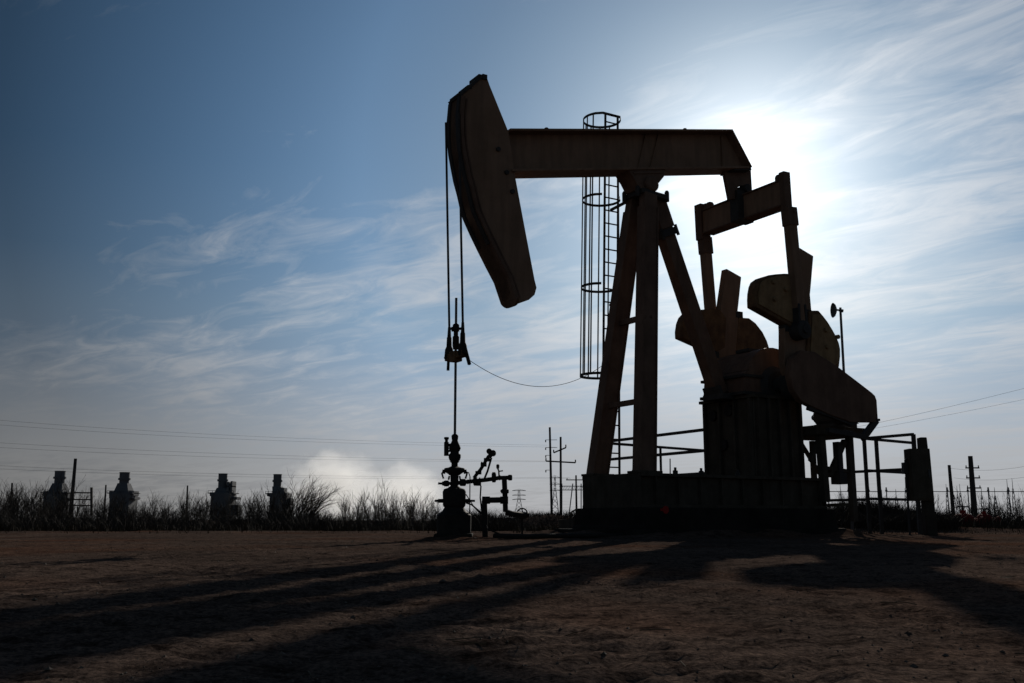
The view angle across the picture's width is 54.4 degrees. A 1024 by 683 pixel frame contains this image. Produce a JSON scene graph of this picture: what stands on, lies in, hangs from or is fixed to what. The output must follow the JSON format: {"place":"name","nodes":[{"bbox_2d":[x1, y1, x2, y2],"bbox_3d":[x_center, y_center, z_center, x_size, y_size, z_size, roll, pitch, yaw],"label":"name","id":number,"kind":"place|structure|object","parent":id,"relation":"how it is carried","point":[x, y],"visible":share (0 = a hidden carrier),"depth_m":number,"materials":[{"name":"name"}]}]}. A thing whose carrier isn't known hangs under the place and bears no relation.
{"place":"outdoors","nodes":[
{"label":"outdoors","id":0,"kind":"place"},
{"bbox_2d":[0,515,1023,682],"bbox_3d":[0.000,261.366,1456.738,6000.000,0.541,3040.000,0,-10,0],"label":"ground","id":1,"kind":"structure","parent":0,"point":[680,600],"depth_m":3.79,"materials":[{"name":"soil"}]},
{"bbox_2d":[0,484,14,513],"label":"bare shrub","id":2,"kind":"object","parent":1,"relation":"on","point":[3,500],"visible":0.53,"depth_m":39.37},
{"bbox_2d":[1,484,23,521],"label":"bare shrub","id":3,"kind":"object","parent":1,"relation":"on","point":[11,495],"visible":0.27,"depth_m":49.27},
{"bbox_2d":[0,499,32,522],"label":"bare shrub","id":4,"kind":"object","parent":1,"relation":"on","point":[9,512],"visible":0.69,"depth_m":31.51,"materials":[{"name":"plant"}]},
{"bbox_2d":[8,485,29,522],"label":"bare shrub","id":5,"kind":"object","parent":1,"relation":"on","point":[13,507],"visible":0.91,"depth_m":30.91,"materials":[{"name":"plant"}]},
{"bbox_2d":[2,484,37,518],"bbox_3d":[-20.014,6.639,40.025,1.461,1.891,1.766,0,-10,-3],"label":"bare shrub","id":6,"kind":"object","parent":1,"relation":"on","point":[7,498],"visible":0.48,"depth_m":39.90,"materials":[{"name":"plant"}]},
{"bbox_2d":[7,483,44,515],"bbox_3d":[-24.024,8.053,49.449,1.957,2.474,1.650,8,-13,-39],"label":"bare shrub","id":7,"kind":"object","parent":1,"relation":"on","point":[31,498],"visible":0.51,"depth_m":49.30,"materials":[{"name":"plant"}]},
{"bbox_2d":[4,483,51,516],"bbox_3d":[-25.723,8.512,52.540,2.598,2.769,2.089,3,-11,-18],"label":"bare shrub","id":8,"kind":"object","parent":1,"relation":"on","point":[34,494],"visible":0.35,"depth_m":52.73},
{"bbox_2d":[20,495,38,517],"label":"bare shrub","id":9,"kind":"object","parent":1,"relation":"on","point":[27,504],"visible":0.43,"depth_m":42.40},
{"bbox_2d":[12,476,62,515],"bbox_3d":[-25.882,8.515,52.976,2.890,2.826,2.332,-3,-11,18],"label":"bare shrub","id":10,"kind":"object","parent":1,"relation":"on","point":[35,493],"visible":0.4,"depth_m":53.13,"materials":[{"name":"plant"}]},
{"bbox_2d":[21,500,53,518],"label":"bare shrub","id":11,"kind":"object","parent":1,"relation":"on","point":[33,511],"visible":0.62,"depth_m":37.95,"materials":[{"name":"plant"}]},
{"bbox_2d":[28,502,50,520],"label":"bare shrub","id":12,"kind":"object","parent":1,"relation":"on","point":[40,510],"visible":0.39,"depth_m":41.54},
{"bbox_2d":[32,488,54,513],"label":"bare shrub","id":13,"kind":"object","parent":1,"relation":"on","point":[42,501],"visible":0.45,"depth_m":50.63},
{"bbox_2d":[28,491,67,518],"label":"bare shrub","id":14,"kind":"object","parent":1,"relation":"on","point":[42,504],"visible":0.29,"depth_m":49.48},
{"bbox_2d":[40,471,74,512],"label":"exhaust stack","id":15,"kind":"object","parent":1,"relation":"on","point":[57,476],"visible":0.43,"depth_m":423.04,"materials":[{"name":"metal"}]},
{"bbox_2d":[64,494,78,517],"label":"bare shrub","id":16,"kind":"object","parent":1,"relation":"on","point":[71,506],"visible":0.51,"depth_m":42.57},
{"bbox_2d":[52,471,91,516],"bbox_3d":[-23.141,8.147,51.571,1.987,3.071,2.454,-1,-10,7],"label":"bare shrub","id":17,"kind":"object","parent":1,"relation":"on","point":[59,493],"visible":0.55,"depth_m":51.28,"materials":[{"name":"plant"}]},
{"bbox_2d":[69,459,76,515],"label":"utility pole","id":18,"kind":"object","parent":1,"relation":"on","point":[74,474],"visible":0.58,"depth_m":108.89,"materials":[{"name":"wood"}]},
{"bbox_2d":[58,486,95,517],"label":"bare shrub","id":19,"kind":"object","parent":1,"relation":"on","point":[84,501],"visible":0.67,"depth_m":39.93,"materials":[{"name":"plant"}]},
{"bbox_2d":[74,487,92,515],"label":"substation gantry","id":20,"kind":"object","parent":1,"relation":"on","point":[91,496],"visible":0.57,"depth_m":108.59,"materials":[{"name":"metal"}]},
{"bbox_2d":[65,495,104,524],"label":"bare shrub","id":21,"kind":"object","parent":1,"relation":"on","point":[82,513],"visible":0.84,"depth_m":32.87,"materials":[{"name":"plant"}]},
{"bbox_2d":[82,499,113,524],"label":"bare shrub","id":22,"kind":"object","parent":1,"relation":"on","point":[100,515],"visible":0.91,"depth_m":30.85,"materials":[{"name":"plant"}]},
{"bbox_2d":[94,490,122,519],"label":"bare shrub","id":23,"kind":"object","parent":1,"relation":"on","point":[106,508],"visible":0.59,"depth_m":33.97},
{"bbox_2d":[94,501,123,521],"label":"bare shrub","id":24,"kind":"object","parent":1,"relation":"on","point":[110,511],"visible":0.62,"depth_m":31.47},
{"bbox_2d":[100,493,127,516],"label":"bare shrub","id":25,"kind":"object","parent":1,"relation":"on","point":[110,504],"visible":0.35,"depth_m":52.60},
{"bbox_2d":[100,492,130,516],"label":"bare shrub","id":26,"kind":"object","parent":1,"relation":"on","point":[115,504],"visible":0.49,"depth_m":52.03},
{"bbox_2d":[107,472,140,518],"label":"exhaust stack","id":27,"kind":"object","parent":1,"relation":"on","point":[124,486],"visible":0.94,"depth_m":422.40,"materials":[{"name":"metal"}]},
{"bbox_2d":[115,499,141,522],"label":"bare shrub","id":28,"kind":"object","parent":1,"relation":"on","point":[125,511],"visible":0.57,"depth_m":32.94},
{"bbox_2d":[122,499,150,526],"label":"bare shrub","id":29,"kind":"object","parent":1,"relation":"on","point":[131,515],"visible":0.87,"depth_m":30.45,"materials":[{"name":"plant"}]},
{"bbox_2d":[136,503,166,525],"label":"bare shrub","id":30,"kind":"object","parent":1,"relation":"on","point":[153,518],"visible":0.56,"depth_m":31.67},
{"bbox_2d":[147,490,159,512],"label":"bare shrub","id":31,"kind":"object","parent":1,"relation":"on","point":[151,506],"visible":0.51,"depth_m":48.86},
{"bbox_2d":[143,494,169,517],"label":"bare shrub","id":32,"kind":"object","parent":1,"relation":"on","point":[154,507],"visible":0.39,"depth_m":47.19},
{"bbox_2d":[142,497,175,517],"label":"bare shrub","id":33,"kind":"object","parent":1,"relation":"on","point":[158,507],"visible":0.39,"depth_m":48.42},
{"bbox_2d":[168,508,180,525],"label":"bare shrub","id":34,"kind":"object","parent":1,"relation":"on","point":[173,520],"visible":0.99,"depth_m":31.14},
{"bbox_2d":[176,510,190,525],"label":"bare shrub","id":35,"kind":"object","parent":1,"relation":"on","point":[184,520],"visible":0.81,"depth_m":31.72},
{"bbox_2d":[176,492,193,522],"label":"bare shrub","id":36,"kind":"object","parent":1,"relation":"on","point":[189,506],"visible":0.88,"depth_m":34.76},
{"bbox_2d":[169,495,203,521],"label":"bare shrub","id":37,"kind":"object","parent":1,"relation":"on","point":[184,503],"visible":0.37,"depth_m":48.39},
{"bbox_2d":[178,487,210,517],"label":"bare shrub","id":38,"kind":"object","parent":1,"relation":"on","point":[188,501],"visible":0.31,"depth_m":49.84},
{"bbox_2d":[180,496,217,522],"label":"bare shrub","id":39,"kind":"object","parent":1,"relation":"on","point":[199,507],"visible":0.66,"depth_m":37.68,"materials":[{"name":"plant"}]},
{"bbox_2d":[194,501,207,522],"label":"bare shrub","id":40,"kind":"object","parent":1,"relation":"on","point":[201,509],"visible":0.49,"depth_m":41.04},
{"bbox_2d":[190,492,213,518],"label":"bare shrub","id":41,"kind":"object","parent":1,"relation":"on","point":[201,506],"visible":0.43,"depth_m":45.72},
{"bbox_2d":[193,514,219,525],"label":"bare shrub","id":42,"kind":"object","parent":1,"relation":"on","point":[203,518],"visible":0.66,"depth_m":32.38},
{"bbox_2d":[202,506,222,528],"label":"bare shrub","id":43,"kind":"object","parent":1,"relation":"on","point":[210,520],"visible":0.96,"depth_m":30.49,"materials":[{"name":"plant"}]},
{"bbox_2d":[205,496,227,522],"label":"bare shrub","id":44,"kind":"object","parent":1,"relation":"on","point":[213,512],"visible":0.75,"depth_m":34.51,"materials":[{"name":"plant"}]},
{"bbox_2d":[208,473,241,518],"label":"exhaust stack","id":45,"kind":"object","parent":1,"relation":"on","point":[224,489],"visible":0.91,"depth_m":422.10,"materials":[{"name":"metal"}]},
{"bbox_2d":[228,512,242,527],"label":"bare shrub","id":46,"kind":"object","parent":1,"relation":"on","point":[235,520],"visible":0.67,"depth_m":30.86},
{"bbox_2d":[229,491,245,515],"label":"bare shrub","id":47,"kind":"object","parent":1,"relation":"on","point":[237,504],"visible":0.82,"depth_m":42.91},
{"bbox_2d":[224,495,251,517],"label":"bare shrub","id":48,"kind":"object","parent":1,"relation":"on","point":[238,504],"visible":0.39,"depth_m":50.23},
{"bbox_2d":[229,495,252,519],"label":"bare shrub","id":49,"kind":"object","parent":1,"relation":"on","point":[238,507],"visible":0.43,"depth_m":46.21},
{"bbox_2d":[238,492,261,514],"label":"bare shrub","id":50,"kind":"object","parent":1,"relation":"on","point":[249,505],"visible":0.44,"depth_m":46.26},
{"bbox_2d":[245,490,261,517],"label":"bare shrub","id":51,"kind":"object","parent":1,"relation":"on","point":[254,504],"visible":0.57,"depth_m":44.08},
{"bbox_2d":[249,488,281,515],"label":"bare shrub","id":52,"kind":"object","parent":1,"relation":"on","point":[252,508],"visible":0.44,"depth_m":42.73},
{"bbox_2d":[255,481,280,519],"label":"bare shrub","id":53,"kind":"object","parent":1,"relation":"on","point":[267,506],"visible":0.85,"depth_m":36.41,"materials":[{"name":"plant"}]},
{"bbox_2d":[265,474,293,514],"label":"exhaust stack","id":54,"kind":"object","parent":1,"relation":"on","point":[277,480],"visible":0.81,"depth_m":422.59,"materials":[{"name":"metal"}]},
{"bbox_2d":[265,489,298,516],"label":"bare shrub","id":55,"kind":"object","parent":1,"relation":"on","point":[278,506],"visible":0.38,"depth_m":40.14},
{"bbox_2d":[278,470,344,519],"bbox_3d":[-6.923,5.472,34.457,2.649,2.162,2.579,0,-10,0],"label":"arching bush","id":56,"kind":"object","parent":1,"relation":"on","point":[310,503],"visible":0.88,"depth_m":34.38,"materials":[{"name":"plant"}]},
{"bbox_2d":[339,492,351,517],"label":"bare shrub","id":57,"kind":"object","parent":1,"relation":"on","point":[344,509],"visible":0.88,"depth_m":47.71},
{"bbox_2d":[337,487,372,519],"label":"bare shrub","id":58,"kind":"object","parent":1,"relation":"on","point":[353,502],"visible":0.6,"depth_m":50.46,"materials":[{"name":"plant"}]},
{"bbox_2d":[351,493,368,520],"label":"bare shrub","id":59,"kind":"object","parent":1,"relation":"on","point":[356,512],"visible":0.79,"depth_m":37.74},
{"bbox_2d":[352,508,370,522],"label":"bare shrub","id":60,"kind":"object","parent":1,"relation":"on","point":[364,516],"visible":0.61,"depth_m":32.68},
{"bbox_2d":[357,499,377,521],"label":"bare shrub","id":61,"kind":"object","parent":1,"relation":"on","point":[366,511],"visible":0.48,"depth_m":35.30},
{"bbox_2d":[362,502,382,521],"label":"bare shrub","id":62,"kind":"object","parent":1,"relation":"on","point":[369,511],"visible":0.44,"depth_m":39.05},
{"bbox_2d":[354,478,400,520],"bbox_3d":[-6.803,7.998,50.078,2.263,2.821,2.102,0,-10,-2],"label":"bare shrub","id":63,"kind":"object","parent":1,"relation":"on","point":[371,500],"visible":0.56,"depth_m":50.09,"materials":[{"name":"plant"}]},
{"bbox_2d":[370,492,384,517],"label":"bare shrub","id":64,"kind":"object","parent":1,"relation":"on","point":[375,506],"visible":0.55,"depth_m":47.23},
{"bbox_2d":[377,492,407,525],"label":"bare shrub","id":65,"kind":"object","parent":1,"relation":"on","point":[381,511],"visible":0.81,"depth_m":33.18,"materials":[{"name":"plant"}]},
{"bbox_2d":[389,509,409,522],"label":"bare shrub","id":66,"kind":"object","parent":1,"relation":"on","point":[398,515],"visible":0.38,"depth_m":33.99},
{"bbox_2d":[384,490,419,527],"bbox_3d":[-3.421,5.271,31.285,1.214,1.475,1.018,0,-10,0],"label":"bare shrub","id":67,"kind":"object","parent":1,"relation":"on","point":[409,511],"visible":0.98,"depth_m":31.23,"materials":[{"name":"plant"}]},
{"bbox_2d":[400,487,419,521],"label":"bare shrub","id":68,"kind":"object","parent":1,"relation":"on","point":[408,502],"visible":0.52,"depth_m":49.63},
{"bbox_2d":[399,492,425,520],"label":"bare shrub","id":69,"kind":"object","parent":1,"relation":"on","point":[415,512],"visible":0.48,"depth_m":38.32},
{"bbox_2d":[413,493,431,523],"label":"bare shrub","id":70,"kind":"object","parent":1,"relation":"on","point":[426,506],"visible":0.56,"depth_m":46.13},
{"bbox_2d":[417,500,433,526],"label":"bare shrub","id":71,"kind":"object","parent":1,"relation":"on","point":[427,512],"visible":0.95,"depth_m":30.62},
{"bbox_2d":[419,498,442,518],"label":"bare shrub","id":72,"kind":"object","parent":1,"relation":"on","point":[434,510],"visible":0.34,"depth_m":36.12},
{"bbox_2d":[434,434,529,536],"bbox_3d":[-0.559,2.622,17.679,1.757,1.940,1.035,0,-10,0],"label":"wellhead","id":73,"kind":"object","parent":1,"relation":"on","point":[454,517],"visible":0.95,"depth_m":17.48,"materials":[{"name":"black metal"}]},
{"bbox_2d":[0,493,1023,533],"bbox_3d":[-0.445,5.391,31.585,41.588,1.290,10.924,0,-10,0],"label":"undergrowth","id":74,"kind":"object","parent":1,"relation":"on","point":[501,522],"visible":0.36,"depth_m":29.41,"materials":[{"name":"plant"}]},
{"bbox_2d":[512,489,525,511],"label":"transmission tower","id":75,"kind":"structure","parent":1,"relation":"on","point":[518,495],"depth_m":474.19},
{"bbox_2d":[545,427,575,514],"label":"utility pole","id":76,"kind":"object","parent":1,"relation":"on","point":[550,461],"visible":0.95,"depth_m":129.00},
{"bbox_2d":[0,447,482,461],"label":"power line","id":77,"kind":"object","parent":76,"relation":"attached to","point":[237,457],"visible":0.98,"depth_m":95.87,"materials":[{"name":"grey metal"}]},
{"bbox_2d":[10,443,503,460],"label":"power line","id":78,"kind":"object","parent":76,"relation":"attached to","point":[248,454],"visible":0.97,"depth_m":97.41,"materials":[{"name":"grey metal"}]},
{"bbox_2d":[2,420,512,444],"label":"power line","id":79,"kind":"object","parent":76,"relation":"attached to","point":[236,435],"visible":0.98,"depth_m":95.42,"materials":[{"name":"grey metal"}]},
{"bbox_2d":[7,425,511,446],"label":"power line","id":80,"kind":"object","parent":76,"relation":"attached to","point":[225,438],"visible":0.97,"depth_m":95.22,"materials":[{"name":"grey metal"}]},
{"bbox_2d":[11,469,570,478],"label":"power line","id":81,"kind":"object","parent":76,"relation":"attached to","point":[292,477],"visible":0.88,"depth_m":100.56,"materials":[{"name":"grey metal"}]},
{"bbox_2d":[14,466,569,477],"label":"power line","id":82,"kind":"object","parent":76,"relation":"attached to","point":[372,476],"visible":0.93,"depth_m":109.38,"materials":[{"name":"grey metal"}]},
{"bbox_2d":[559,508,576,528],"bbox_3d":[1.400,3.854,21.253,0.600,0.576,0.560,6,-12,-30],"label":"junction box","id":83,"kind":"object","parent":1,"relation":"on","point":[566,524],"visible":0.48,"depth_m":21.12,"materials":[{"name":"metal"}]},
{"bbox_2d":[559,484,582,510],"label":"substation gantry","id":84,"kind":"object","parent":1,"relation":"on","point":[572,486],"visible":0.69,"depth_m":178.03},
{"bbox_2d":[566,475,582,508],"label":"utility pole","id":85,"kind":"object","parent":1,"relation":"on","point":[575,479],"visible":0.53,"depth_m":148.38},
{"bbox_2d":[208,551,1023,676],"bbox_3d":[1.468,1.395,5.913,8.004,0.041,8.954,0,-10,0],"label":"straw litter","id":86,"kind":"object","parent":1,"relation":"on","point":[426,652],"visible":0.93,"depth_m":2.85,"materials":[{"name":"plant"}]},
{"bbox_2d":[611,428,704,474],"bbox_3d":[3.727,3.710,25.425,3.034,2.332,7.592,-2,-10,11],"label":"guard railing","id":87,"kind":"object","parent":1,"relation":"on","point":[660,454],"visible":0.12,"depth_m":23.38,"materials":[{"name":"metal"}]},
{"bbox_2d":[555,507,845,534],"bbox_3d":[3.899,3.773,20.413,5.480,0.680,2.700,6,-12,-30],"label":"foundation","id":88,"kind":"object","parent":1,"relation":"on","point":[636,521],"visible":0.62,"depth_m":19.27,"materials":[{"name":"concrete"}]},
{"bbox_2d":[445,74,879,520],"bbox_3d":[3.033,-0.645,20.618,9.741,8.608,3.020,6,-12,-30],"label":"pump jack","id":89,"kind":"object","parent":88,"relation":"on","point":[758,392],"visible":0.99,"depth_m":20.64,"materials":[{"name":"beige paint"}]},
{"bbox_2d":[444,322,470,370],"bbox_3d":[-1.014,0.085,18.016,0.176,0.787,0.882,6,-12,-30],"label":"carrier bar","id":90,"kind":"object","parent":89,"relation":"hanging from","point":[451,355],"visible":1,"depth_m":17.85,"materials":[{"name":"metal"}]},
{"bbox_2d":[449,298,460,433],"bbox_3d":[-1.027,0.641,17.907,0.240,2.920,0.136,0,-10,0],"label":"polished rod","id":91,"kind":"object","parent":90,"relation":"hanging from","point":[455,328],"visible":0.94,"depth_m":17.97,"materials":[{"name":"grey metal"}]},
{"bbox_2d":[465,357,607,386],"bbox_3d":[0.605,0.493,19.050,3.932,0.792,0.011,9,-14,-42],"label":"sensor cable","id":92,"kind":"object","parent":90,"relation":"attached to","point":[539,386],"visible":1,"depth_m":18.94,"materials":[{"name":"metal"}]},
{"bbox_2d":[580,112,625,473],"bbox_3d":[2.019,-1.147,21.495,1.024,8.108,1.714,1,-10,-7],"label":"caged ladder","id":93,"kind":"object","parent":89,"relation":"attached to","point":[604,205],"visible":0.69,"depth_m":21.92,"materials":[{"name":"metal"}]},
{"bbox_2d":[830,303,853,529],"bbox_3d":[8.291,1.866,25.027,0.349,5.823,0.331,-6,-12,31],"label":"antenna mast","id":94,"kind":"object","parent":1,"relation":"on","point":[833,310],"visible":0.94,"depth_m":25.41,"materials":[{"name":"grey metal"}]},
{"bbox_2d":[828,487,876,503],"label":"bus structure","id":95,"kind":"object","parent":1,"relation":"on","point":[847,491],"visible":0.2,"depth_m":166.14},
{"bbox_2d":[830,433,922,533],"bbox_3d":[9.159,3.515,24.334,2.581,2.332,2.720,0,-10,0],"label":"guard railing","id":96,"kind":"object","parent":1,"relation":"on","point":[877,470],"visible":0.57,"depth_m":24.03,"materials":[{"name":"metal"}]},
{"bbox_2d":[917,437,937,534],"bbox_3d":[9.104,3.194,22.002,0.381,2.140,0.260,0,-10,0],"label":"wooden post","id":97,"kind":"object","parent":1,"relation":"on","point":[929,523],"visible":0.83,"depth_m":21.80,"materials":[{"name":"brown wood"}]},
{"bbox_2d":[901,449,933,534],"bbox_3d":[8.945,3.312,21.935,0.587,1.884,0.370,0,-10,0],"label":"control cabinet","id":98,"kind":"object","parent":97,"relation":"attached to","point":[916,467],"visible":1,"depth_m":21.87,"materials":[{"name":"metal"}]},
{"bbox_2d":[948,465,954,512],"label":"utility pole","id":99,"kind":"object","parent":1,"relation":"on","point":[951,486],"visible":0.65,"depth_m":108.75,"materials":[{"name":"wood"}]},
{"bbox_2d":[885,487,1023,515],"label":"bus structure","id":100,"kind":"object","parent":1,"relation":"on","point":[947,491],"visible":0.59,"depth_m":166.14,"materials":[{"name":"metal"}]},
{"bbox_2d":[948,488,965,511],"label":"bare shrub","id":101,"kind":"object","parent":1,"relation":"on","point":[959,501],"visible":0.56,"depth_m":37.39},
{"bbox_2d":[956,506,985,524],"bbox_3d":[13.375,5.257,29.536,1.190,0.740,0.546,0,-10,0],"label":"red valve","id":102,"kind":"object","parent":1,"relation":"on","point":[964,512],"visible":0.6,"depth_m":29.42,"materials":[{"name":"paint"}]},
{"bbox_2d":[965,456,980,515],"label":"utility pole","id":103,"kind":"object","parent":1,"relation":"on","point":[971,478],"visible":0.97,"depth_m":108.73,"materials":[{"name":"wood"}]},
{"bbox_2d":[962,491,985,516],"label":"bare shrub","id":104,"kind":"object","parent":1,"relation":"on","point":[973,507],"visible":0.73,"depth_m":31.02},
{"bbox_2d":[974,508,1000,521],"bbox_3d":[14.181,5.299,29.935,0.892,0.557,0.409,0,-10,0],"label":"red valve","id":105,"kind":"object","parent":1,"relation":"on","point":[983,511],"visible":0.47,"depth_m":29.87,"materials":[{"name":"paint"}]},
{"bbox_2d":[975,490,1001,513],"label":"bare shrub","id":106,"kind":"object","parent":1,"relation":"on","point":[989,503],"visible":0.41,"depth_m":46.30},
{"bbox_2d":[996,487,1023,518],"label":"bare shrub","id":107,"kind":"object","parent":1,"relation":"on","point":[1008,506],"visible":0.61,"depth_m":40.15,"materials":[{"name":"plant"}]},
{"bbox_2d":[1004,497,1023,519],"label":"bare shrub","id":108,"kind":"object","parent":1,"relation":"on","point":[1015,508],"visible":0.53,"depth_m":32.74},
{"bbox_2d":[1012,482,1016,511],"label":"substation mast","id":109,"kind":"object","parent":1,"relation":"on","point":[1013,497],"visible":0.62,"depth_m":170.68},
{"bbox_2d":[0,0,1023,519],"label":"sky","id":110,"kind":"structure","parent":0,"point":[226,219],"materials":[{"name":"blue"}]},
{"bbox_2d":[552,475,559,512],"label":"transmission tower","id":111,"kind":"structure","parent":0,"point":[554,484],"depth_m":464.92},
{"bbox_2d":[858,388,1023,426],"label":"power line","id":112,"kind":"object","parent":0,"point":[946,407],"visible":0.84,"depth_m":40.16,"materials":[{"name":"grey metal"}]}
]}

